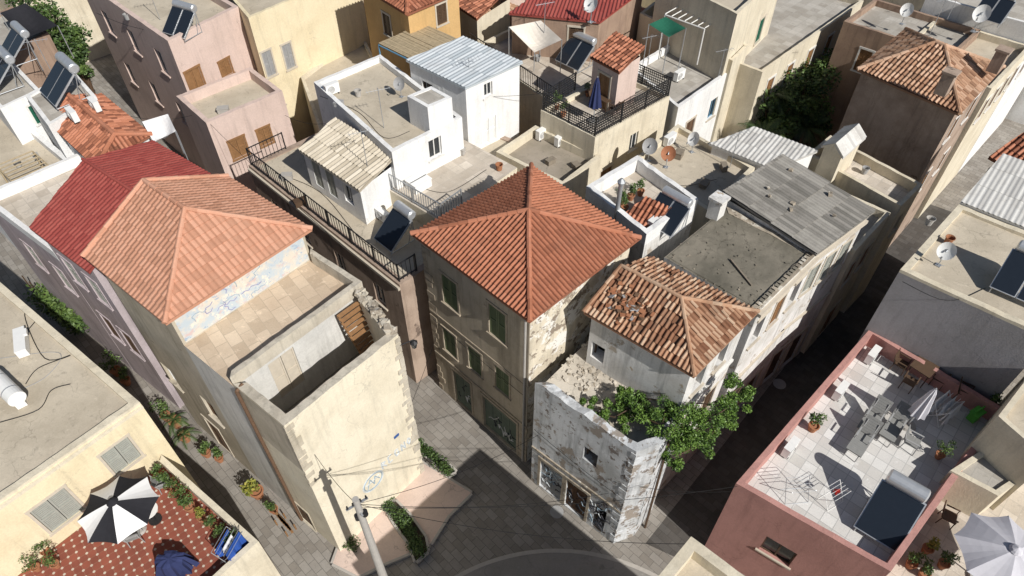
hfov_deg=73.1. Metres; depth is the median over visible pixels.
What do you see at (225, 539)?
potted plant
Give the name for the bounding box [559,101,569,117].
potted plant
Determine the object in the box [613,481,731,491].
overhead cable
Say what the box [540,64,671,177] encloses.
house
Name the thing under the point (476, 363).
window
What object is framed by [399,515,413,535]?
shrub
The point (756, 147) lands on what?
corrugated roof
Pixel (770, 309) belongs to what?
window
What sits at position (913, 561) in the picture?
potted plant
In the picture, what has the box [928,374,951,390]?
chair
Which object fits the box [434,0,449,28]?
window
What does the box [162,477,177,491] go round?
potted plant
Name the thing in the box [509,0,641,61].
house
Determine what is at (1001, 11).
solar water heater
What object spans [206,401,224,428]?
window
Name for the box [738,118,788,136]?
tree
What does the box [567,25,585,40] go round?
window
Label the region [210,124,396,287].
overhead cable
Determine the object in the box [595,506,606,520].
window
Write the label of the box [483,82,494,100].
window
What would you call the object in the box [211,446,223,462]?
potted plant
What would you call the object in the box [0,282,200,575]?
house
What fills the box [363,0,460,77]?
house
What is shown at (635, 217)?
house
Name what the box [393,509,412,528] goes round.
shrub
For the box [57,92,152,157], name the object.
house
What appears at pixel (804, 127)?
tree
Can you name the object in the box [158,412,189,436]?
potted plant
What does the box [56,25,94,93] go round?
tree
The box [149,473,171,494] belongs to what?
chair
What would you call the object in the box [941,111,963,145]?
window
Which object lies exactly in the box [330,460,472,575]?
plaza pavement
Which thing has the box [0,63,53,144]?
house
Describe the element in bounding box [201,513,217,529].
potted plant
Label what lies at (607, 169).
door
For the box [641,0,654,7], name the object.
house
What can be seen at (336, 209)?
cable
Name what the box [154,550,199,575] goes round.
parasol
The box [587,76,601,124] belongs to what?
parasol
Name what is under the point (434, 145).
window
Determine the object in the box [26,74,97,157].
house
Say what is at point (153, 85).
window
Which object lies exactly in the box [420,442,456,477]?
planting bed soil
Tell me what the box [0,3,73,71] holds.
shade sail
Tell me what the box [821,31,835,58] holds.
window
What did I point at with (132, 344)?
window
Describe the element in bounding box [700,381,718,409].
window
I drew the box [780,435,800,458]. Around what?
air conditioner
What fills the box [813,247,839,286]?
window
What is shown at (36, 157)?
pergola
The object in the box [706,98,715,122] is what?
window
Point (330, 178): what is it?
window
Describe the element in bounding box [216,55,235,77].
window
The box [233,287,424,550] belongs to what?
house
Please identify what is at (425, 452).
shrub
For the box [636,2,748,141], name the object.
house
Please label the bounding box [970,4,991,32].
satellite dish
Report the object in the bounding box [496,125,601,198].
house
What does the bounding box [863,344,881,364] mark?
air conditioner
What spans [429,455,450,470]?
shrub
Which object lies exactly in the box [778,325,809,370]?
door
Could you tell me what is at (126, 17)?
bucket
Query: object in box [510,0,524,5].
house
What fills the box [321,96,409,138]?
cable
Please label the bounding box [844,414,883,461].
lounger
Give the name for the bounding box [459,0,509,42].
house
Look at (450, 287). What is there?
window
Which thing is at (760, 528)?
house
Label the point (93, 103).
chimney
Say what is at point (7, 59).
solar water heater
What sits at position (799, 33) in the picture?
house
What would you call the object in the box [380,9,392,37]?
window
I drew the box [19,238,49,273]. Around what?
window
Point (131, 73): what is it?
window
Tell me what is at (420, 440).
shrub
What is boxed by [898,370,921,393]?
chair
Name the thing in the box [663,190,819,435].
house
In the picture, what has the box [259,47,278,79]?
window
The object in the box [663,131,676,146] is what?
air conditioner
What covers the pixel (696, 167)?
house
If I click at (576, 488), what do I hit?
door
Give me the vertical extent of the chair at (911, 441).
0.952 m
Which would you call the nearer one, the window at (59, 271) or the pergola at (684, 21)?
the window at (59, 271)
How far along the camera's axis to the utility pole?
21.45 m
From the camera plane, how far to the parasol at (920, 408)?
24.64 m
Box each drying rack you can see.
[211,526,247,563]
[779,476,815,504]
[817,480,850,510]
[928,390,964,427]
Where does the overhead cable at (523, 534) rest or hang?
attached to the utility pole
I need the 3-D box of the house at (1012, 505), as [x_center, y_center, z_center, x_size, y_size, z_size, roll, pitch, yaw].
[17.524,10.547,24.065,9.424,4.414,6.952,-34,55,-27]
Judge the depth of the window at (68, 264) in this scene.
27.61 m
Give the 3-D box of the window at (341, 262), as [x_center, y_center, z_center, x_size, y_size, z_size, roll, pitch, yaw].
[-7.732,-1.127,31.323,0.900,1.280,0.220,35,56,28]
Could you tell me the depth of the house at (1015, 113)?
47.13 m
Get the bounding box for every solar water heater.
[0,45,24,94]
[2,21,37,67]
[40,52,87,109]
[162,0,202,41]
[374,200,415,254]
[555,30,596,73]
[655,185,692,239]
[853,469,930,553]
[971,0,1015,27]
[989,240,1023,301]
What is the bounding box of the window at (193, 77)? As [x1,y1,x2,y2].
[182,63,205,89]
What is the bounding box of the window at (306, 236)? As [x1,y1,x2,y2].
[305,234,312,248]
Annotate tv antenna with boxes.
[23,37,50,69]
[348,127,373,165]
[366,87,389,126]
[538,1,551,32]
[641,33,660,64]
[716,47,732,76]
[729,130,750,167]
[928,0,951,36]
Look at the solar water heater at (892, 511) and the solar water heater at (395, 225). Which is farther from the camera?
the solar water heater at (395, 225)
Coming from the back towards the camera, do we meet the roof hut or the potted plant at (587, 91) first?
the potted plant at (587, 91)
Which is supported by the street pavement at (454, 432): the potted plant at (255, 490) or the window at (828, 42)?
the potted plant at (255, 490)
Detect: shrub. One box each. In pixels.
[343,534,360,552]
[381,496,395,510]
[383,500,397,515]
[388,505,407,521]
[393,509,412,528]
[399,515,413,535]
[403,523,416,541]
[405,535,422,550]
[408,539,428,558]
[418,437,427,450]
[420,443,435,456]
[427,450,441,461]
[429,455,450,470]
[439,460,454,476]
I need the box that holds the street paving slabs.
[646,204,951,556]
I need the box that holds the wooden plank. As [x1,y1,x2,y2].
[730,258,752,285]
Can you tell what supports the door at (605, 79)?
in the rooftop shed at (615, 57)
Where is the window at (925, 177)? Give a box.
[918,166,932,192]
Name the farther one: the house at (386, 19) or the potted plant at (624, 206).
the house at (386, 19)
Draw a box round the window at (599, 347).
[594,344,604,352]
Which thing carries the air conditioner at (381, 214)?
on the house at (404, 305)
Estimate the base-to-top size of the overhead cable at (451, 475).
3.913 m
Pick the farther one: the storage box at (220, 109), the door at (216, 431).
the storage box at (220, 109)
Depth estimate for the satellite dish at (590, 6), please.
36.00 m
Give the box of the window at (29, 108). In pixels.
[25,103,41,126]
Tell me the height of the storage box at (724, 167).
0.297 m
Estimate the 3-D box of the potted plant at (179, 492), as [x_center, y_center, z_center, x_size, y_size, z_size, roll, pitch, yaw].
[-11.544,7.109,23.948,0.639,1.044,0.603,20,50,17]
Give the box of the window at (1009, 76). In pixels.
[993,72,1012,102]
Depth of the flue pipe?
26.32 m
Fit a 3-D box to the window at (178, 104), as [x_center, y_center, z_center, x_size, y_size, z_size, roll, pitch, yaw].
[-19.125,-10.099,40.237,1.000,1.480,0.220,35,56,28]
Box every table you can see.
[148,503,161,525]
[595,94,610,112]
[903,356,939,387]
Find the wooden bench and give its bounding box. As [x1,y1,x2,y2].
[274,512,296,536]
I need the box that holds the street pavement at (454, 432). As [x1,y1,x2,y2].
[0,54,1023,575]
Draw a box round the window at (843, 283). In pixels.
[839,254,861,289]
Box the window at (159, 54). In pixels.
[156,50,170,77]
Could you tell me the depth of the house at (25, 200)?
30.72 m
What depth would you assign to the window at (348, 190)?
30.09 m
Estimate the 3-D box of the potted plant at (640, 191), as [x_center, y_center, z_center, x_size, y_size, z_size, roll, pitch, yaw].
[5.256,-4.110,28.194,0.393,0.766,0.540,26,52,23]
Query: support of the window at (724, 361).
in the house at (658, 328)
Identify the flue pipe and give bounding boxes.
[614,178,625,221]
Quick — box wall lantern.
[400,339,417,348]
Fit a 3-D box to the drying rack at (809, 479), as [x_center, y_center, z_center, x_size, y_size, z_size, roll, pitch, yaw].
[9.676,6.857,23.440,0.833,0.873,0.562,-4,47,-4]
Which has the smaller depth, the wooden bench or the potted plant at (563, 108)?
the wooden bench
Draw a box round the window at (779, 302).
[765,290,789,331]
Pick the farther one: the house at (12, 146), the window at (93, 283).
the house at (12, 146)
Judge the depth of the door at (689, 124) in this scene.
36.89 m
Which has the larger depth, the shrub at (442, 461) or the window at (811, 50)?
the window at (811, 50)
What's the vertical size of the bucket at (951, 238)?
0.310 m
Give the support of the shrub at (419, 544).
on the planting bed soil at (420, 531)
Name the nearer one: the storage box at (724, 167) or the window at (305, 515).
the window at (305, 515)
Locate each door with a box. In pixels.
[200,413,233,456]
[268,347,304,396]
[450,365,473,415]
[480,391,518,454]
[481,115,495,145]
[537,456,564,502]
[562,475,590,521]
[597,69,611,111]
[599,162,613,177]
[685,114,696,131]
[738,364,764,404]
[759,340,790,385]
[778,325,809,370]
[815,298,841,340]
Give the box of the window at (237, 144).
[226,133,250,161]
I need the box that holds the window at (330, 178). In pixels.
[325,170,337,197]
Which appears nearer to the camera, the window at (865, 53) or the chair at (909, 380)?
the chair at (909, 380)
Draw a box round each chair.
[122,528,144,547]
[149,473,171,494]
[608,100,624,113]
[889,348,911,375]
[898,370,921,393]
[898,424,924,455]
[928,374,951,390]
[935,500,960,529]
[952,376,975,398]
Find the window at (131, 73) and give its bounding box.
[127,64,138,87]
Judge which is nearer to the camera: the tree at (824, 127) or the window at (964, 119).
the window at (964, 119)
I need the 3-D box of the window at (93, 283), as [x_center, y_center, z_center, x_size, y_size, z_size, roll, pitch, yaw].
[-16.026,0.084,26.837,1.040,1.590,0.260,28,53,24]
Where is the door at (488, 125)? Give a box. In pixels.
[481,115,495,145]
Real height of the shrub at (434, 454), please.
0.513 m
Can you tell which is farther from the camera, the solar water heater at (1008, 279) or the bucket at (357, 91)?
the bucket at (357, 91)
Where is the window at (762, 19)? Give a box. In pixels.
[753,13,766,46]
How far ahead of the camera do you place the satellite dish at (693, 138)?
32.45 m
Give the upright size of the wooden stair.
1.885 m
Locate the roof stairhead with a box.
[815,123,866,182]
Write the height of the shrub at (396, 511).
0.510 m
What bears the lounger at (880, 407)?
on the house at (760, 528)
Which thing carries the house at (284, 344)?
on the street pavement at (454, 432)
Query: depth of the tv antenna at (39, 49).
33.24 m
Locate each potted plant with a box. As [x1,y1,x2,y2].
[18,553,40,572]
[29,541,50,555]
[40,548,60,568]
[98,350,121,376]
[117,366,130,385]
[147,399,169,421]
[150,463,161,475]
[151,470,171,486]
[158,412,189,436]
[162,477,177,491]
[167,481,188,499]
[171,427,201,449]
[177,492,194,512]
[194,506,206,522]
[197,440,210,457]
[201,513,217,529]
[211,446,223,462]
[212,522,225,538]
[223,528,238,544]
[240,478,263,499]
[262,500,277,514]
[553,92,562,109]
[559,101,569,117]
[584,82,590,96]
[616,189,626,204]
[621,194,628,211]
[627,183,636,200]
[636,178,645,196]
[808,412,827,432]
[905,551,926,569]
[918,557,935,575]
[921,537,941,554]
[935,440,956,459]
[937,549,961,569]
[989,392,1004,404]
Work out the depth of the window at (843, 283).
30.88 m
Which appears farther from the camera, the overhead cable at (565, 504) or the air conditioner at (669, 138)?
the air conditioner at (669, 138)
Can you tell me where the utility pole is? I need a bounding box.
[346,495,387,575]
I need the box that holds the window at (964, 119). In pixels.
[960,93,980,125]
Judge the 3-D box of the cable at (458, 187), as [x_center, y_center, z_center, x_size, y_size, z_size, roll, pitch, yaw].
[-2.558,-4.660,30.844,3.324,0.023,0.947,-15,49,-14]
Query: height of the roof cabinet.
0.420 m
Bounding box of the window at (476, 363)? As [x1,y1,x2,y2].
[465,341,483,380]
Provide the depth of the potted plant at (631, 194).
27.93 m
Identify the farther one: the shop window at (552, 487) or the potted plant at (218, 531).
the shop window at (552, 487)
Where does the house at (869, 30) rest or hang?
on the street pavement at (454, 432)
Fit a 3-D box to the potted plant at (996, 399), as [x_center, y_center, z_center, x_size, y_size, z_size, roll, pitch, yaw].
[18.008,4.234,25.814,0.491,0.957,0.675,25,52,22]
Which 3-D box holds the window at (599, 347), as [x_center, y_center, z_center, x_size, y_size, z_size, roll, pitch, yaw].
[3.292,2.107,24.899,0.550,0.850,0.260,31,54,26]
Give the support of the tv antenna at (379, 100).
on the house at (414, 150)
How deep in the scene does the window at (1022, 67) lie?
39.53 m
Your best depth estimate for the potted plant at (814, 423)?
25.10 m
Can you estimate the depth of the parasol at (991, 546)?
21.25 m
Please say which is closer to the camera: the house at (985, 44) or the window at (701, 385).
the window at (701, 385)
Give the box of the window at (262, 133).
[254,123,274,148]
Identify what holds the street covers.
on the street pavement at (454, 432)
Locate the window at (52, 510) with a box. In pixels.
[24,484,86,536]
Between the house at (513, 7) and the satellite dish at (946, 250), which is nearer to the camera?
the satellite dish at (946, 250)
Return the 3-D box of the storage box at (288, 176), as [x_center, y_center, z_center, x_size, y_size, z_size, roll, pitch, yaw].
[-10.506,-5.208,32.307,0.498,0.308,0.330,-4,47,-3]
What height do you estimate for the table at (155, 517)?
0.730 m
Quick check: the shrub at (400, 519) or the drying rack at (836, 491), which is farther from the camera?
the shrub at (400, 519)
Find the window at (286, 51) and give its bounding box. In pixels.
[279,40,297,71]
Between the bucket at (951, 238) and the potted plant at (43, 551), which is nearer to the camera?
the potted plant at (43, 551)
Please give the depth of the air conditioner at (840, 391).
26.16 m
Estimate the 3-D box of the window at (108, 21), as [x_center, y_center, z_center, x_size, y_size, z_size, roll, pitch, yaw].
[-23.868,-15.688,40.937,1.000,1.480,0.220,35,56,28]
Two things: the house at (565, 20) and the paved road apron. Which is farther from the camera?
the house at (565, 20)
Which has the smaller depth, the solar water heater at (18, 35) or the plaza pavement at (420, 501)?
the plaza pavement at (420, 501)
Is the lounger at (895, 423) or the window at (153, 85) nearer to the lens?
the lounger at (895, 423)
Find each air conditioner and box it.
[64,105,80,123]
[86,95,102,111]
[323,80,339,93]
[375,206,388,221]
[535,127,545,141]
[554,135,561,147]
[647,216,662,225]
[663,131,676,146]
[673,67,685,82]
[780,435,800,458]
[831,380,850,401]
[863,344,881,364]
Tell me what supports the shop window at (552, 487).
in the house at (592, 443)
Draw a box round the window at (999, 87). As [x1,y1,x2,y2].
[983,82,1003,113]
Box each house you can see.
[0,0,110,62]
[0,6,57,87]
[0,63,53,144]
[0,119,64,247]
[0,153,132,369]
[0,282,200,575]
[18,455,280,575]
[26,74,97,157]
[29,140,210,407]
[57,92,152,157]
[80,173,312,477]
[87,0,256,169]
[176,67,295,193]
[184,249,368,511]
[228,0,370,142]
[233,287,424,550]
[245,132,513,382]
[298,117,393,224]
[301,41,372,133]
[314,54,463,188]
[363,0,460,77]
[383,139,516,224]
[406,36,522,148]
[410,162,641,461]
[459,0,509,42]
[469,29,639,135]
[484,2,517,26]
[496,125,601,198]
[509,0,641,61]
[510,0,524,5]
[531,341,680,542]
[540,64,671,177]
[582,256,759,493]
[585,155,697,263]
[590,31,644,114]
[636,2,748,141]
[637,45,726,141]
[638,124,754,237]
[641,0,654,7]
[647,0,776,114]
[659,537,743,575]
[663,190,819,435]
[705,330,999,575]
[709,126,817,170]
[720,0,863,138]
[722,154,874,387]
[760,195,890,352]
[803,0,980,146]
[808,135,922,312]
[838,27,1014,245]
[858,204,1023,398]
[861,0,924,10]
[887,484,1023,575]
[914,21,1023,218]
[920,0,1023,171]
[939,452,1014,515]
[960,153,1023,229]
[960,377,1023,509]
[986,132,1023,227]
[1005,87,1023,124]
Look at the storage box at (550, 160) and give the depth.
32.77 m
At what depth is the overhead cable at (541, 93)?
32.96 m
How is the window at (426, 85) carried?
in the house at (473, 87)
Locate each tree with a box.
[4,0,74,42]
[33,0,92,51]
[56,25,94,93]
[67,50,94,89]
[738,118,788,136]
[754,86,805,138]
[756,83,797,116]
[774,81,820,137]
[776,66,842,138]
[780,58,822,100]
[780,107,830,147]
[790,47,835,139]
[792,85,832,139]
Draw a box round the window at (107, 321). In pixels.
[96,310,125,345]
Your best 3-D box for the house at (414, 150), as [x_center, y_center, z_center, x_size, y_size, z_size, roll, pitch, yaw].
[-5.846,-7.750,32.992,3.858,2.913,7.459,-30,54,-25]
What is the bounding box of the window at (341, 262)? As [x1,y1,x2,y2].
[336,252,345,270]
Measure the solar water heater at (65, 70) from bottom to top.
1.737 m
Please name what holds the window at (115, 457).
in the house at (66, 451)
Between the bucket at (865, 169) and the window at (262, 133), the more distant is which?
the window at (262, 133)
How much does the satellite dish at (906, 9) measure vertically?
1.160 m
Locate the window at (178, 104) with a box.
[178,104,188,127]
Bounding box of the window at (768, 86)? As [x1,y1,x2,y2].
[761,73,776,103]
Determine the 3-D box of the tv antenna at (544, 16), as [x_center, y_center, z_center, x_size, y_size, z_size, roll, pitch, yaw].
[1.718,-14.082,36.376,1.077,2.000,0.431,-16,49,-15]
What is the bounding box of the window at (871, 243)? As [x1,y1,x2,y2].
[853,239,874,273]
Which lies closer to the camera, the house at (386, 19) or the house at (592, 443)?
the house at (592, 443)
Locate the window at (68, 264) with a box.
[56,253,89,291]
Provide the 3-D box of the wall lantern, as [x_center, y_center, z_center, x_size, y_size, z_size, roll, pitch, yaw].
[-3.470,1.969,23.404,0.656,0.420,0.268,-33,55,-27]
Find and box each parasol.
[77,476,158,543]
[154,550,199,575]
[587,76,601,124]
[903,388,936,432]
[954,512,1023,575]
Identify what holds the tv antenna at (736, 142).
on the house at (696, 167)
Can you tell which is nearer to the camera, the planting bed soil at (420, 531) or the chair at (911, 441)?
the chair at (911, 441)
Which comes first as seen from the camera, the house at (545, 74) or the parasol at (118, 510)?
the parasol at (118, 510)
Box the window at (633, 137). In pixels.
[627,132,637,154]
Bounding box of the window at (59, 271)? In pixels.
[48,261,78,296]
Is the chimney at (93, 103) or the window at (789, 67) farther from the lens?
the window at (789, 67)
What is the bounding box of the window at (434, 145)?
[428,137,444,162]
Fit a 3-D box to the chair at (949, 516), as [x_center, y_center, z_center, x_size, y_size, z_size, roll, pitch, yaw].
[14.954,7.782,23.698,0.595,0.907,0.510,25,52,22]
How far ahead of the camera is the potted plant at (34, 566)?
22.26 m
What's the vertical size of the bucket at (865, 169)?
0.310 m
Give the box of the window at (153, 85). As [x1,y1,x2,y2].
[151,83,163,107]
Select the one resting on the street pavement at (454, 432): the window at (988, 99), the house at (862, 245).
the house at (862, 245)
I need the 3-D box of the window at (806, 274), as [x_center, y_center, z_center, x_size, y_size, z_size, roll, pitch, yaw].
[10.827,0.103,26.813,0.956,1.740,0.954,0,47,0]
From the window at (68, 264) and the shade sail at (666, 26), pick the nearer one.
the window at (68, 264)
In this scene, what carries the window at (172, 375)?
in the house at (179, 262)
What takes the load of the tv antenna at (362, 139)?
on the house at (342, 174)
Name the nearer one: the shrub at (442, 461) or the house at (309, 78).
the shrub at (442, 461)
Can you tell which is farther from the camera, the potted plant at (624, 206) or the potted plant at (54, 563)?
the potted plant at (624, 206)
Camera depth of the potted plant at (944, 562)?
22.57 m
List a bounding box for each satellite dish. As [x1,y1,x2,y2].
[393,77,405,97]
[583,0,597,23]
[642,138,657,162]
[661,146,675,168]
[686,132,698,153]
[899,3,913,24]
[935,242,956,267]
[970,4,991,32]
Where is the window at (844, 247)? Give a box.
[828,235,855,274]
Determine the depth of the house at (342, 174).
30.15 m
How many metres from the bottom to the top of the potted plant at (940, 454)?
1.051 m
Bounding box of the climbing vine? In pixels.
[579,371,756,527]
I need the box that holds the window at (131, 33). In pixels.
[129,30,142,57]
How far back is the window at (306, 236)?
32.98 m
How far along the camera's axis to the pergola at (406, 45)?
35.59 m
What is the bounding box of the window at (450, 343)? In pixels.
[440,324,458,361]
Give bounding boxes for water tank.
[0,369,27,409]
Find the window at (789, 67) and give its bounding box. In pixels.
[781,59,795,87]
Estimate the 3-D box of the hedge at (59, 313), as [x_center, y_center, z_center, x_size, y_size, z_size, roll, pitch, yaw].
[-22.697,1.075,34.250,5.603,2.436,1.122,26,52,22]
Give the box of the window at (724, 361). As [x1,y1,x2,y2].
[711,339,732,375]
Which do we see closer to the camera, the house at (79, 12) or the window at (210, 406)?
the window at (210, 406)
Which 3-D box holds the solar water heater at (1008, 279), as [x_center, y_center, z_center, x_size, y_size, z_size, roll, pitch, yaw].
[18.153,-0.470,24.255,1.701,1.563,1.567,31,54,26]
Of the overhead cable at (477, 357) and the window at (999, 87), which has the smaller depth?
the overhead cable at (477, 357)
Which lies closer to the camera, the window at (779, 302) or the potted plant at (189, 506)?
the potted plant at (189, 506)
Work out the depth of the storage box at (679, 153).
32.46 m
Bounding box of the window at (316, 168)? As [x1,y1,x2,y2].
[311,160,324,188]
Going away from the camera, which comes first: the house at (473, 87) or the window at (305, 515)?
the window at (305, 515)
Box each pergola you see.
[0,151,48,182]
[378,26,456,59]
[659,6,710,64]
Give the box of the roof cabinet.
[12,326,29,358]
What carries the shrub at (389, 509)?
on the planting bed soil at (420, 531)
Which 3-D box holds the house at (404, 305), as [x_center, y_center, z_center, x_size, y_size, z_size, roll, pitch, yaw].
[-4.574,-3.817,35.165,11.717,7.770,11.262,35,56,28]
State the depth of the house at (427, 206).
30.83 m
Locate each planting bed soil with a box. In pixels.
[383,499,429,563]
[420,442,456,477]
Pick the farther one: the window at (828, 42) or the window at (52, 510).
the window at (828, 42)
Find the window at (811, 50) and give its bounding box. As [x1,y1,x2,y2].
[804,45,815,66]
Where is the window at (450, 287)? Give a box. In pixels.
[438,269,460,316]
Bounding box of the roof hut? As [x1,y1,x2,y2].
[407,86,452,131]
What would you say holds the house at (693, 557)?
on the street pavement at (454, 432)
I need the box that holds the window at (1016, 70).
[1003,62,1022,91]
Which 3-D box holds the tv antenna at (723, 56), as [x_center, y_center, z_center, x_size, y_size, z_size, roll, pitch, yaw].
[10.972,-11.654,36.300,1.077,2.000,0.431,-16,49,-15]
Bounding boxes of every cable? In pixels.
[0,352,61,388]
[0,384,69,422]
[24,303,70,383]
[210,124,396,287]
[280,174,381,254]
[315,455,351,499]
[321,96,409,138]
[361,493,607,507]
[362,435,537,502]
[362,505,671,543]
[365,486,736,507]
[410,332,437,405]
[427,170,485,192]
[433,319,522,394]
[493,84,591,96]
[534,429,617,495]
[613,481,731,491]
[902,281,984,300]
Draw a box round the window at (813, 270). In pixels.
[797,259,823,298]
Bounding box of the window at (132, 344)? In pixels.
[115,325,145,361]
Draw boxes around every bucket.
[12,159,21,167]
[122,13,129,19]
[354,88,360,96]
[495,162,502,170]
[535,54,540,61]
[861,165,869,173]
[925,215,935,225]
[944,234,955,242]
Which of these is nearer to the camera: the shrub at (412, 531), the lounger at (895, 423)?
the lounger at (895, 423)
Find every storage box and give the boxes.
[216,105,229,113]
[281,172,292,180]
[292,196,305,207]
[545,156,555,165]
[571,160,581,170]
[674,147,684,159]
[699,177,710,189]
[720,161,728,171]
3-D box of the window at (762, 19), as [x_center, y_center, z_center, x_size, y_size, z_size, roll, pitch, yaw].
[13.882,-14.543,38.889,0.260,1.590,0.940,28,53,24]
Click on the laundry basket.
(975, 414)
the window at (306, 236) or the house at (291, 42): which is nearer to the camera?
the window at (306, 236)
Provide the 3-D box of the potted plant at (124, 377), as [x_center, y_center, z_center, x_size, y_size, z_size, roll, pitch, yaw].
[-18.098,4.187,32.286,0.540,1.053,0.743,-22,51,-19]
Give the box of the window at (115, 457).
[96,432,146,478]
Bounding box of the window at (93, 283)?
[81,271,113,311]
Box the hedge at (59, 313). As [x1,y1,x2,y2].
[22,275,88,337]
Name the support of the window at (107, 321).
in the house at (78, 210)
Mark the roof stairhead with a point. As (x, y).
(840, 146)
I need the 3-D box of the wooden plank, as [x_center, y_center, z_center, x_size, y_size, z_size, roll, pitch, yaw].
[8.348,-0.583,25.183,0.060,0.078,1.401,-15,49,-14]
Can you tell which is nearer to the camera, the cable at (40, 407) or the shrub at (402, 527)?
the cable at (40, 407)
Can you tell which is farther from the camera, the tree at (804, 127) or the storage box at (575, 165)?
the tree at (804, 127)
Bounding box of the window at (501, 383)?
[493,362,510,401]
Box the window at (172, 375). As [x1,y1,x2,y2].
[166,367,184,392]
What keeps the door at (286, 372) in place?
in the house at (284, 344)
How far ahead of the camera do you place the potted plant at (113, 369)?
32.31 m
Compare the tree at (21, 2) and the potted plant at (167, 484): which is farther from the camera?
the tree at (21, 2)
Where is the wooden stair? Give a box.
[337,301,374,354]
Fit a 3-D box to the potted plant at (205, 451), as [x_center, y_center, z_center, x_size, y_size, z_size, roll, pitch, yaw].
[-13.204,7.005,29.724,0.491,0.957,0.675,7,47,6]
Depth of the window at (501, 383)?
27.20 m
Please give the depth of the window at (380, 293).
30.25 m
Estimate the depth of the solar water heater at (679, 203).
26.53 m
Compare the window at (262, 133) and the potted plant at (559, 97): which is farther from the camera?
the window at (262, 133)
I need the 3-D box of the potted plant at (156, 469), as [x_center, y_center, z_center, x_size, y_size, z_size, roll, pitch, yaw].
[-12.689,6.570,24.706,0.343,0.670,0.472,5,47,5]
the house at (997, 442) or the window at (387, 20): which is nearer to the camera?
the house at (997, 442)
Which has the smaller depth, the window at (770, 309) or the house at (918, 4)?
the window at (770, 309)
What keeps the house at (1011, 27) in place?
on the street pavement at (454, 432)
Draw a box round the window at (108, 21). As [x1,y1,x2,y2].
[103,12,116,37]
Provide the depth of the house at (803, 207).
27.58 m
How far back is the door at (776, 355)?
31.90 m
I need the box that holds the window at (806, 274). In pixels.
[782,272,808,313]
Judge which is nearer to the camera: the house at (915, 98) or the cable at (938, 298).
the cable at (938, 298)
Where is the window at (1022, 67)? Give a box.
[1015,64,1023,79]
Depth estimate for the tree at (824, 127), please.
40.50 m
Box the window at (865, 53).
[850,46,875,73]
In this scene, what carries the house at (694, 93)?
on the street pavement at (454, 432)
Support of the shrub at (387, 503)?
on the planting bed soil at (420, 531)
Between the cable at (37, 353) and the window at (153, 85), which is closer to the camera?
the cable at (37, 353)
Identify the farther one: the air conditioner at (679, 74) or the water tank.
the air conditioner at (679, 74)
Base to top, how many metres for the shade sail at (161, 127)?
2.200 m
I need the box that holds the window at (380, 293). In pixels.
[374,284,387,310]
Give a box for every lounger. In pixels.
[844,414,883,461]
[854,394,893,434]
[876,400,910,447]
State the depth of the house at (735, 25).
36.91 m
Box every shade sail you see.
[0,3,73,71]
[142,114,187,159]
[508,20,561,72]
[642,16,686,73]
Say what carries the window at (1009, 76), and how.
in the house at (985, 44)
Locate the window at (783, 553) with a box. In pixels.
[755,537,796,570]
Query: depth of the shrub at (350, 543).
27.00 m
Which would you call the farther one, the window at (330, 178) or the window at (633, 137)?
the window at (633, 137)
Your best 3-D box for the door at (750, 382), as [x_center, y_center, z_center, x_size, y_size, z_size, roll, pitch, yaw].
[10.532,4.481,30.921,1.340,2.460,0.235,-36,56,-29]
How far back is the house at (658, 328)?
23.16 m
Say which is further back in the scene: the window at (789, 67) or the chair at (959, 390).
the window at (789, 67)
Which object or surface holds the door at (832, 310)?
in the house at (862, 245)
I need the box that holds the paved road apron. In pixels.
[455,549,658,575]
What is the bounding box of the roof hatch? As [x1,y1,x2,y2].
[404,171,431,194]
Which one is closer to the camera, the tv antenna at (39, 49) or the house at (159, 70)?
the tv antenna at (39, 49)
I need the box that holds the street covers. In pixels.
[550,379,785,517]
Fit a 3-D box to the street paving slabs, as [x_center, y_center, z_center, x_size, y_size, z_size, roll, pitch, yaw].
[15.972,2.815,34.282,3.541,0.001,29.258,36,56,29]
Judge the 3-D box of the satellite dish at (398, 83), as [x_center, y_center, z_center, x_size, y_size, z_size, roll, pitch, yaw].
[-5.223,-9.265,32.147,0.508,1.015,0.530,-12,48,-11]
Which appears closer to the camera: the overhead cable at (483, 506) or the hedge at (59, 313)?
the overhead cable at (483, 506)
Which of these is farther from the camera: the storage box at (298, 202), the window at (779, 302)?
the storage box at (298, 202)
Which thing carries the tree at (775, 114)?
on the street pavement at (454, 432)
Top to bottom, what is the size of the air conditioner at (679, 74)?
0.570 m
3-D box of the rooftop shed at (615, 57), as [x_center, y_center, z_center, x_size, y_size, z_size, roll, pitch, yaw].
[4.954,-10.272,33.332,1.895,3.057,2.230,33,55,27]
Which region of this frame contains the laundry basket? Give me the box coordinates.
[966,405,986,423]
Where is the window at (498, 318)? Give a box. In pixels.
[486,299,507,348]
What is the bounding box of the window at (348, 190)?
[344,184,353,202]
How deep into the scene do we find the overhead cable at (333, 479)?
21.74 m
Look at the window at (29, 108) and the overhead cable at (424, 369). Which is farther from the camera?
the window at (29, 108)
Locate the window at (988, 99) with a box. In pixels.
[972,93,993,125]
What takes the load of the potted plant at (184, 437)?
on the street pavement at (454, 432)
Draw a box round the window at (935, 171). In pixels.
[931,146,950,176]
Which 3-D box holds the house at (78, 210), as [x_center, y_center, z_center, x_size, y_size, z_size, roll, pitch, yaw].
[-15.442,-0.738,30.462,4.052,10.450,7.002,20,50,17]
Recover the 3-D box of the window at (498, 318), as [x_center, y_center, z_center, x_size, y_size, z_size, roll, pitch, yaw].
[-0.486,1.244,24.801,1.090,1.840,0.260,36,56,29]

